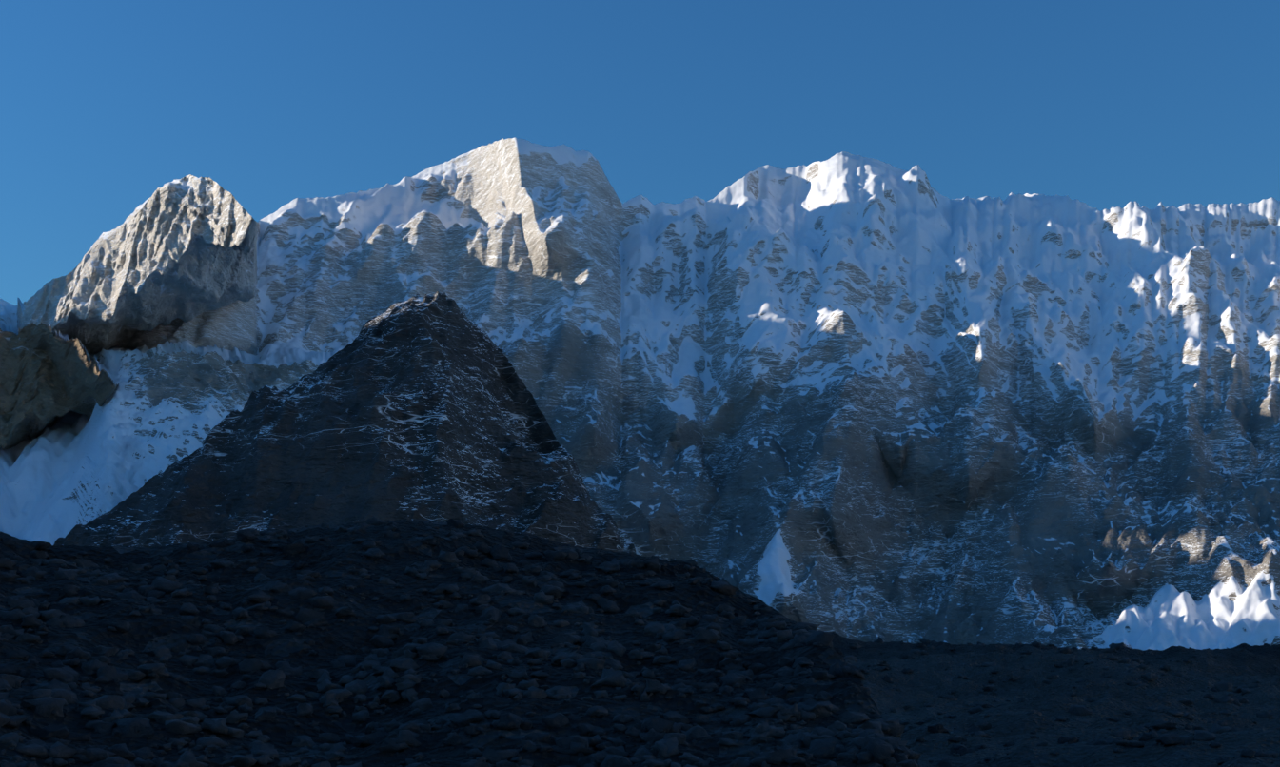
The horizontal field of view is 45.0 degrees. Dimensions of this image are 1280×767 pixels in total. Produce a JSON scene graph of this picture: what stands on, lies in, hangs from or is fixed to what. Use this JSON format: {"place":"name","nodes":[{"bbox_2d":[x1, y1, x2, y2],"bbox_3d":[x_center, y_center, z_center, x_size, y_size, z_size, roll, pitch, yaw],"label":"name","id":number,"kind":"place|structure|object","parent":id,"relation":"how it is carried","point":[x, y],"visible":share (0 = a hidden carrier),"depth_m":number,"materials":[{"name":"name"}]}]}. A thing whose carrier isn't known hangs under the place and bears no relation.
{"place":"outdoors","nodes":[
{"label":"outdoors","id":0,"kind":"place"},
{"bbox_2d":[0,519,898,766],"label":"moraine hill","id":1,"kind":"structure","parent":0,"point":[283,732],"depth_m":23.43,"materials":[{"name":"grey stone"}]},
{"bbox_2d":[0,137,1279,650],"bbox_3d":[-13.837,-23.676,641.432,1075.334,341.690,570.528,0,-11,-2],"label":"mountain","id":2,"kind":"structure","parent":0,"point":[853,396],"depth_m":671.46,"materials":[{"name":"white snow"}]},
{"bbox_2d":[53,290,636,553],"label":"mountain peak","id":3,"kind":"structure","parent":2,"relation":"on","point":[418,406],"depth_m":435.35,"materials":[{"name":"rock"},{"name":"snow"}]},
{"bbox_2d":[0,0,1279,305],"label":"sky","id":4,"kind":"structure","parent":0,"point":[1101,105],"materials":[{"name":"blue"}]},
{"bbox_2d":[827,631,1279,766],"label":"moraine ground","id":5,"kind":"structure","parent":0,"point":[1260,661],"depth_m":54.11,"materials":[{"name":"grey gravel"}]},
{"bbox_2d":[0,515,1279,766],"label":"moraine rocks","id":6,"kind":"object","parent":5,"relation":"on","point":[666,737],"visible":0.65,"depth_m":21.88,"materials":[{"name":"grey stone"}]}
]}

